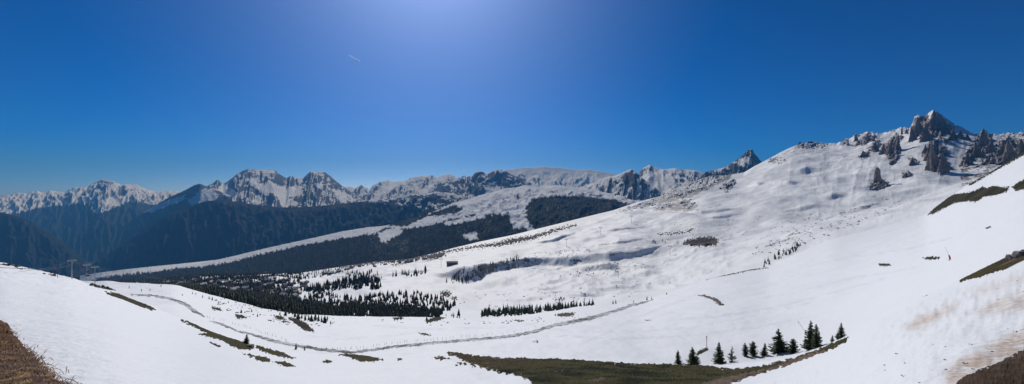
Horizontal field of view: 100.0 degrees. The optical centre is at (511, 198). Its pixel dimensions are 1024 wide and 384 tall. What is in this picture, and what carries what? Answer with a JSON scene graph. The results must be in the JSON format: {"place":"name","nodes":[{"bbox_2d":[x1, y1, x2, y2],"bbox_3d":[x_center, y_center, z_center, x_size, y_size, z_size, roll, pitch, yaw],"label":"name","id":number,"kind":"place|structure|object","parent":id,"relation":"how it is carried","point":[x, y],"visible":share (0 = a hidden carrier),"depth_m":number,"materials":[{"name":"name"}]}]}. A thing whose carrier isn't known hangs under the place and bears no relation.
{"place":"outdoors","nodes":[
{"label":"outdoors","id":0,"kind":"place"},
{"bbox_2d":[0,319,83,383],"bbox_3d":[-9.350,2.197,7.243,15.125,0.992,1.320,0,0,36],"label":"dry grass","id":1,"kind":"structure","parent":0,"point":[47,375],"depth_m":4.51,"materials":[{"name":"brown plant"}]},
{"bbox_2d":[0,212,93,279],"bbox_3d":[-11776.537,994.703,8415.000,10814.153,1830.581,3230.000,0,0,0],"label":"dark ridge","id":2,"kind":"structure","parent":0,"point":[26,243],"depth_m":7924.07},
{"bbox_2d":[0,179,179,261],"bbox_3d":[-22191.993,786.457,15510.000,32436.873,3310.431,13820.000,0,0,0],"label":"snowy massif","id":3,"kind":"structure","parent":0,"point":[85,223],"depth_m":14478.26,"materials":[{"name":"white snow"}]},
{"bbox_2d":[113,184,231,248],"bbox_3d":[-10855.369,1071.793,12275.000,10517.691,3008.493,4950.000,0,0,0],"label":"valley ridge","id":4,"kind":"structure","parent":0,"point":[195,194],"depth_m":12037.18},
{"bbox_2d":[89,192,466,272],"bbox_3d":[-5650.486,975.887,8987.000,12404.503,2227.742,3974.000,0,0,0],"label":"forested mountain","id":5,"kind":"structure","parent":0,"point":[210,230],"depth_m":8554.43,"materials":[{"name":"plant"}]},
{"bbox_2d":[207,168,365,207],"bbox_3d":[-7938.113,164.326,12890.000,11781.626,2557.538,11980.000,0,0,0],"label":"great peak","id":6,"kind":"structure","parent":0,"point":[273,188],"depth_m":13269.80,"materials":[{"name":"white snow"}]},
{"bbox_2d":[0,263,593,325],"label":"scrub","id":7,"kind":"object","parent":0,"point":[91,284],"visible":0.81,"depth_m":285.87,"materials":[{"name":"plant"}]},
{"bbox_2d":[80,185,642,281],"bbox_3d":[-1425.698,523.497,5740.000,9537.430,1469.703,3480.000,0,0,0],"label":"forested plateau","id":8,"kind":"structure","parent":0,"point":[512,203],"depth_m":5506.20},
{"bbox_2d":[102,194,629,280],"bbox_3d":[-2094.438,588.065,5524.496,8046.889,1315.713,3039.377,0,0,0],"label":"ridge forest","id":9,"kind":"object","parent":8,"relation":"on","point":[267,262],"visible":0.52,"depth_m":5118.49,"materials":[{"name":"green plant"}]},
{"bbox_2d":[131,294,652,353],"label":"road","id":10,"kind":"structure","parent":0,"point":[573,321],"depth_m":207.93,"materials":[{"name":"grey snow"}]},
{"bbox_2d":[345,174,457,200],"bbox_3d":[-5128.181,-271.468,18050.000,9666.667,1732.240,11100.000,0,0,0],"label":"distant mountain","id":11,"kind":"structure","parent":0,"point":[386,189],"depth_m":17824.23,"materials":[{"name":"white snow"}]},
{"bbox_2d":[431,170,537,198],"bbox_3d":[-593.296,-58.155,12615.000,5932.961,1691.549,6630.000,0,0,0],"label":"domed mountain","id":12,"kind":"structure","parent":0,"point":[477,183],"depth_m":12580.35,"materials":[{"name":"white snow"}]},
{"bbox_2d":[0,156,1023,383],"bbox_3d":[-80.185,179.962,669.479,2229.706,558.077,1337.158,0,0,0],"label":"snow slope","id":13,"kind":"structure","parent":0,"point":[92,334],"depth_m":109.78,"materials":[{"name":"white snow"}]},
{"bbox_2d":[104,291,155,310],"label":"heath","id":14,"kind":"object","parent":13,"relation":"on","point":[130,300],"visible":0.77,"depth_m":76.73,"materials":[{"name":"plant"}]},
{"bbox_2d":[181,319,254,357],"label":"heath","id":15,"kind":"object","parent":13,"relation":"on","point":[238,344],"visible":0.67,"depth_m":61.95,"materials":[{"name":"green plant"}]},
{"bbox_2d":[243,335,249,343],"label":"spruce tree","id":16,"kind":"object","parent":13,"relation":"on","point":[246,340],"visible":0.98,"depth_m":76.60,"materials":[{"name":"green plant"}]},
{"bbox_2d":[255,345,295,366],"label":"heath","id":17,"kind":"object","parent":13,"relation":"on","point":[272,352],"visible":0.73,"depth_m":53.84,"materials":[{"name":"plant"}]},
{"bbox_2d":[323,353,383,362],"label":"heath","id":18,"kind":"object","parent":13,"relation":"on","point":[362,358],"visible":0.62,"depth_m":65.96,"materials":[{"name":"plant"}]},
{"bbox_2d":[397,355,475,367],"bbox_3d":[-14.204,28.955,75.681,12.384,26.868,76.628,0,0,-15],"label":"heath","id":19,"kind":"object","parent":13,"relation":"on","point":[443,357],"visible":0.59,"depth_m":50.63,"materials":[{"name":"plant"}]},
{"bbox_2d":[212,152,1023,354],"bbox_3d":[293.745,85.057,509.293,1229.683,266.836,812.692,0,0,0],"label":"heath","id":20,"kind":"object","parent":13,"relation":"on","point":[977,194],"visible":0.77,"depth_m":289.52,"materials":[{"name":"green plant"}]},
{"bbox_2d":[512,267,765,342],"bbox_3d":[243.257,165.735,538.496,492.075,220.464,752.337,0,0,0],"label":"earth patch","id":21,"kind":"object","parent":13,"relation":"on","point":[565,314],"visible":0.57,"depth_m":393.23,"materials":[{"name":"brown soil"}]},
{"bbox_2d":[447,337,848,383],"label":"heath","id":22,"kind":"object","parent":13,"relation":"on","point":[574,371],"visible":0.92,"depth_m":40.13,"materials":[{"name":"green plant"}]},
{"bbox_2d":[673,350,682,363],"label":"spruce tree","id":23,"kind":"object","parent":13,"relation":"on","point":[678,360],"visible":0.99,"depth_m":124.84,"materials":[{"name":"green plant"}]},
{"bbox_2d":[683,347,700,365],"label":"spruce tree","id":24,"kind":"object","parent":13,"relation":"on","point":[693,360],"visible":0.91,"depth_m":118.70,"materials":[{"name":"green plant"}]},
{"bbox_2d":[711,342,726,363],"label":"spruce tree","id":25,"kind":"object","parent":13,"relation":"on","point":[718,358],"visible":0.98,"depth_m":124.14,"materials":[{"name":"green plant"}]},
{"bbox_2d":[727,348,736,362],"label":"spruce tree","id":26,"kind":"object","parent":13,"relation":"on","point":[731,357],"visible":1,"depth_m":125.11,"materials":[{"name":"green plant"}]},
{"bbox_2d":[742,344,749,356],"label":"pine tree","id":27,"kind":"object","parent":13,"relation":"on","point":[745,351],"visible":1,"depth_m":131.75,"materials":[{"name":"green plant"}]},
{"bbox_2d":[749,342,758,356],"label":"pine tree","id":28,"kind":"object","parent":13,"relation":"on","point":[752,349],"visible":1,"depth_m":131.81,"materials":[{"name":"green plant"}]},
{"bbox_2d":[760,343,767,355],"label":"spruce tree","id":29,"kind":"object","parent":13,"relation":"on","point":[764,352],"visible":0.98,"depth_m":129.90,"materials":[{"name":"green plant"}]},
{"bbox_2d":[767,329,789,353],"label":"spruce tree","id":30,"kind":"object","parent":13,"relation":"on","point":[778,346],"visible":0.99,"depth_m":129.30,"materials":[{"name":"green plant"}]},
{"bbox_2d":[786,338,799,353],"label":"pine tree","id":31,"kind":"object","parent":13,"relation":"on","point":[793,346],"visible":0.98,"depth_m":123.75,"materials":[{"name":"green plant"}]},
{"bbox_2d":[800,321,814,349],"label":"spruce tree","id":32,"kind":"object","parent":13,"relation":"on","point":[806,344],"visible":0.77,"depth_m":119.35,"materials":[{"name":"green plant"}]},
{"bbox_2d":[809,325,822,347],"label":"spruce tree","id":33,"kind":"object","parent":13,"relation":"on","point":[817,342],"visible":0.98,"depth_m":115.56,"materials":[{"name":"green plant"}]},
{"bbox_2d":[834,323,845,338],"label":"spruce tree","id":34,"kind":"object","parent":13,"relation":"on","point":[841,331],"visible":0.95,"depth_m":107.00,"materials":[{"name":"green plant"}]},
{"bbox_2d":[885,280,1023,382],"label":"dirt clods","id":35,"kind":"object","parent":13,"relation":"on","point":[945,346],"visible":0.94,"depth_m":5.42,"materials":[{"name":"brown soil"}]},
{"bbox_2d":[956,349,1023,383],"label":"bare soil","id":36,"kind":"structure","parent":13,"relation":"on","point":[1009,370],"depth_m":4.35,"materials":[{"name":"brown soil"}]},
{"bbox_2d":[960,250,1023,282],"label":"heath","id":37,"kind":"object","parent":13,"relation":"on","point":[1002,264],"visible":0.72,"depth_m":25.67,"materials":[{"name":"green plant"}]},
{"bbox_2d":[1005,254,1011,259],"bbox_3d":[30.132,3.564,25.904,0.452,0.351,0.361,0,0,0],"label":"boulder","id":38,"kind":"object","parent":13,"relation":"on","point":[1008,256],"visible":0.38,"depth_m":25.91,"materials":[{"name":"grey stone"}]},
{"bbox_2d":[1012,251,1023,257],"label":"boulder","id":39,"kind":"object","parent":13,"relation":"on","point":[1016,254],"visible":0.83,"depth_m":24.05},
{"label":"lift pylon","id":40,"kind":"object","parent":13,"relation":"on","visible":0},
{"bbox_2d":[0,262,271,289],"bbox_3d":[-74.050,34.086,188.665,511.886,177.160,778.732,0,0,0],"label":"lift cable","id":41,"kind":"object","parent":40,"relation":"attached to","point":[79,266],"visible":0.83,"depth_m":69.68,"materials":[{"name":"metal"}]},
{"bbox_2d":[0,0,1023,195],"label":"sky","id":42,"kind":"structure","parent":0,"point":[154,95],"materials":[{"name":"blue"}]},
{"bbox_2d":[341,224,718,300],"bbox_3d":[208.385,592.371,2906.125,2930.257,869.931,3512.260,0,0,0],"label":"thawed ground","id":43,"kind":"structure","parent":0,"point":[699,241],"depth_m":2933.05,"materials":[{"name":"brown soil"}]},
{"bbox_2d":[504,166,616,186],"bbox_3d":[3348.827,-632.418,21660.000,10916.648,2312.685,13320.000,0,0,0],"label":"glacier","id":44,"kind":"object","parent":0,"point":[543,176],"visible":0.18,"depth_m":22667.97,"materials":[{"name":"white snow"}]},
{"bbox_2d":[137,110,1023,318],"bbox_3d":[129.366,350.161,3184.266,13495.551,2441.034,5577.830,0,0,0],"label":"ski hillside","id":45,"kind":"structure","parent":0,"point":[812,185],"depth_m":2130.83,"materials":[{"name":"white snow"}]},
{"bbox_2d":[109,266,581,317],"bbox_3d":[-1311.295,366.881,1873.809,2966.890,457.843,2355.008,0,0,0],"label":"conifer forest","id":46,"kind":"object","parent":45,"relation":"on","point":[276,300],"visible":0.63,"depth_m":1079.04,"materials":[{"name":"green plant"}]},
{"bbox_2d":[446,261,457,265],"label":"mountain lodge","id":47,"kind":"structure","parent":45,"relation":"on","point":[449,263],"depth_m":2194.48,"materials":[{"name":"grey wood"}]},
{"bbox_2d":[443,197,900,305],"bbox_3d":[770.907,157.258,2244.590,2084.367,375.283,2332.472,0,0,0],"label":"scrub","id":48,"kind":"object","parent":45,"relation":"on","point":[668,239],"visible":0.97,"depth_m":1796.89,"materials":[{"name":"green plant"}]},
{"bbox_2d":[620,141,827,212],"bbox_3d":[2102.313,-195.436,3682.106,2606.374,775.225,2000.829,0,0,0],"label":"rock outcrop","id":49,"kind":"object","parent":45,"relation":"on","point":[708,181],"visible":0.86,"depth_m":3573.32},
{"bbox_2d":[838,134,880,158],"bbox_3d":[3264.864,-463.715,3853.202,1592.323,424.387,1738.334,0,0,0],"label":"rock crag","id":50,"kind":"structure","parent":45,"relation":"on","point":[863,142],"depth_m":3744.79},
{"bbox_2d":[872,141,878,149],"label":"rock horn","id":51,"kind":"object","parent":45,"relation":"on","point":[875,146],"visible":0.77,"depth_m":3268.38,"materials":[{"name":"grey stone"}]},
{"bbox_2d":[865,179,888,189],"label":"rock crag","id":52,"kind":"structure","parent":45,"relation":"on","point":[878,185],"depth_m":2336.21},
{"bbox_2d":[873,167,881,183],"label":"rock tower","id":53,"kind":"structure","parent":45,"relation":"on","point":[877,175],"depth_m":2387.72,"materials":[{"name":"grey stone"}]},
{"bbox_2d":[879,143,885,154],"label":"rock horn","id":54,"kind":"object","parent":45,"relation":"on","point":[882,151],"visible":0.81,"depth_m":3142.32,"materials":[{"name":"grey stone"}]},
{"bbox_2d":[885,142,893,154],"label":"rock horn","id":55,"kind":"object","parent":45,"relation":"on","point":[890,150],"visible":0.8,"depth_m":3041.10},
{"bbox_2d":[878,132,902,158],"bbox_3d":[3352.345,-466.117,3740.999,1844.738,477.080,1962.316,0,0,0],"label":"rock crag","id":56,"kind":"structure","parent":45,"relation":"on","point":[893,139],"depth_m":3385.08,"materials":[{"name":"grey stone"}]},
{"bbox_2d":[893,134,901,150],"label":"rock horn","id":57,"kind":"object","parent":45,"relation":"on","point":[896,146],"visible":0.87,"depth_m":3116.83,"materials":[{"name":"grey stone"}]},
{"bbox_2d":[887,154,919,178],"bbox_3d":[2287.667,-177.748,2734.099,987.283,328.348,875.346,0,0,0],"label":"rock crag","id":58,"kind":"structure","parent":45,"relation":"on","point":[893,160],"depth_m":2744.76,"materials":[{"name":"grey stone"}]},
{"bbox_2d":[908,157,914,165],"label":"rock horn","id":59,"kind":"object","parent":45,"relation":"on","point":[912,161],"visible":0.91,"depth_m":2593.30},
{"bbox_2d":[908,126,916,141],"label":"rock horn","id":60,"kind":"object","parent":45,"relation":"on","point":[912,135],"visible":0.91,"depth_m":3255.92,"materials":[{"name":"grey stone"}]},
{"bbox_2d":[913,116,923,135],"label":"rock horn","id":61,"kind":"object","parent":45,"relation":"on","point":[918,128],"visible":0.76,"depth_m":3380.97,"materials":[{"name":"grey stone"}]},
{"bbox_2d":[921,144,926,153],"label":"rock horn","id":62,"kind":"object","parent":45,"relation":"on","point":[924,151],"visible":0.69,"depth_m":2856.30,"materials":[{"name":"grey stone"}]},
{"bbox_2d":[919,123,932,142],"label":"rock horn","id":63,"kind":"object","parent":45,"relation":"on","point":[926,135],"visible":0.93,"depth_m":3078.99,"materials":[{"name":"grey stone"}]},
{"bbox_2d":[923,144,930,160],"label":"rock horn","id":64,"kind":"object","parent":45,"relation":"on","point":[927,153],"visible":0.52,"depth_m":2653.40,"materials":[{"name":"grey stone"}]},
{"bbox_2d":[908,111,954,144],"bbox_3d":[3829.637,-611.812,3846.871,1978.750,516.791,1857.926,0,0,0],"label":"rock crag","id":65,"kind":"structure","parent":45,"relation":"on","point":[924,120],"depth_m":3793.51,"materials":[{"name":"grey stone"}]},
{"bbox_2d":[924,145,938,171],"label":"rock horn","id":66,"kind":"object","parent":45,"relation":"on","point":[932,163],"visible":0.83,"depth_m":2389.76,"materials":[{"name":"grey stone"}]},
{"bbox_2d":[927,110,940,131],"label":"rock horn","id":67,"kind":"object","parent":45,"relation":"on","point":[934,122],"visible":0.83,"depth_m":3483.41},
{"bbox_2d":[921,138,952,174],"bbox_3d":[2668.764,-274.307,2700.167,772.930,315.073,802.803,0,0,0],"label":"rock crag","id":68,"kind":"structure","parent":45,"relation":"on","point":[941,149],"depth_m":2840.96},
{"bbox_2d":[937,118,946,133],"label":"rock horn","id":69,"kind":"object","parent":45,"relation":"on","point":[942,126],"visible":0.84,"depth_m":3433.63,"materials":[{"name":"grey stone"}]},
{"bbox_2d":[935,153,950,174],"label":"rock horn","id":70,"kind":"object","parent":45,"relation":"on","point":[943,167],"visible":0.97,"depth_m":2338.17,"materials":[{"name":"grey stone"}]},
{"bbox_2d":[944,124,950,134],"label":"rock horn","id":71,"kind":"object","parent":45,"relation":"on","point":[947,131],"visible":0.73,"depth_m":3404.40,"materials":[{"name":"grey stone"}]},
{"bbox_2d":[948,128,958,140],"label":"rock horn","id":72,"kind":"object","parent":45,"relation":"on","point":[952,136],"visible":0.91,"depth_m":2984.24,"materials":[{"name":"grey stone"}]},
{"bbox_2d":[957,130,966,139],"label":"rock horn","id":73,"kind":"object","parent":45,"relation":"on","point":[960,135],"visible":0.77,"depth_m":3304.88,"materials":[{"name":"grey stone"}]},
{"bbox_2d":[965,152,973,164],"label":"rock horn","id":74,"kind":"object","parent":45,"relation":"on","point":[968,160],"visible":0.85,"depth_m":2508.29,"materials":[{"name":"grey stone"}]},
{"bbox_2d":[959,132,992,169],"bbox_3d":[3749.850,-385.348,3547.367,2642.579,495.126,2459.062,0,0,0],"label":"rock crag","id":75,"kind":"structure","parent":45,"relation":"on","point":[963,164],"depth_m":2755.69,"materials":[{"name":"grey stone"}]},
{"bbox_2d":[971,141,983,157],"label":"rock horn","id":76,"kind":"object","parent":45,"relation":"on","point":[976,153],"visible":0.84,"depth_m":2660.38,"materials":[{"name":"grey stone"}]},
{"bbox_2d":[977,128,988,146],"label":"rock horn","id":77,"kind":"object","parent":45,"relation":"on","point":[983,140],"visible":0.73,"depth_m":2800.88,"materials":[{"name":"grey stone"}]},
{"bbox_2d":[984,138,995,154],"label":"rock horn","id":78,"kind":"object","parent":45,"relation":"on","point":[990,148],"visible":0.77,"depth_m":2689.53,"materials":[{"name":"grey stone"}]},
{"bbox_2d":[976,136,1023,166],"bbox_3d":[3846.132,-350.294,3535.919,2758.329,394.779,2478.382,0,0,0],"label":"rock crag","id":79,"kind":"structure","parent":45,"relation":"on","point":[993,158],"depth_m":2613.10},
{"bbox_2d":[997,142,1004,155],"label":"rock horn","id":80,"kind":"object","parent":45,"relation":"on","point":[1000,151],"visible":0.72,"depth_m":2550.22,"materials":[{"name":"grey stone"}]},
{"bbox_2d":[1002,140,1015,162],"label":"rock horn","id":81,"kind":"object","parent":45,"relation":"on","point":[1009,153],"visible":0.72,"depth_m":2368.32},
{"bbox_2d":[1014,139,1023,156],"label":"rock horn","id":82,"kind":"object","parent":45,"relation":"on","point":[1019,149],"visible":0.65,"depth_m":2358.81,"materials":[{"name":"grey stone"}]},
{"bbox_2d":[579,169,664,199],"bbox_3d":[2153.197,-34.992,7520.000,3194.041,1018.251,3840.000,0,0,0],"label":"snow pyramid","id":83,"kind":"object","parent":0,"point":[631,184],"visible":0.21,"depth_m":7404.15,"materials":[{"name":"white snow"}]},
{"bbox_2d":[306,234,959,342],"bbox_3d":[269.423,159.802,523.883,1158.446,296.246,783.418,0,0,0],"label":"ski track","id":84,"kind":"structure","parent":0,"point":[611,331],"depth_m":219.19,"materials":[{"name":"white snow"}]},
{"bbox_2d":[638,165,703,193],"bbox_3d":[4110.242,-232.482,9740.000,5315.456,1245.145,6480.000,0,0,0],"label":"snow peak","id":85,"kind":"structure","parent":0,"point":[665,181],"depth_m":9757.92,"materials":[{"name":"white snow"}]},
{"bbox_2d":[548,350,824,383],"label":"earth strip","id":86,"kind":"object","parent":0,"point":[728,380],"visible":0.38,"depth_m":36.61,"materials":[{"name":"brown soil"}]},
{"bbox_2d":[690,149,761,182],"bbox_3d":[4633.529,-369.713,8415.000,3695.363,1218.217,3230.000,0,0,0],"label":"rock spire","id":87,"kind":"object","parent":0,"point":[746,161],"visible":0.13,"depth_m":8213.65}
]}

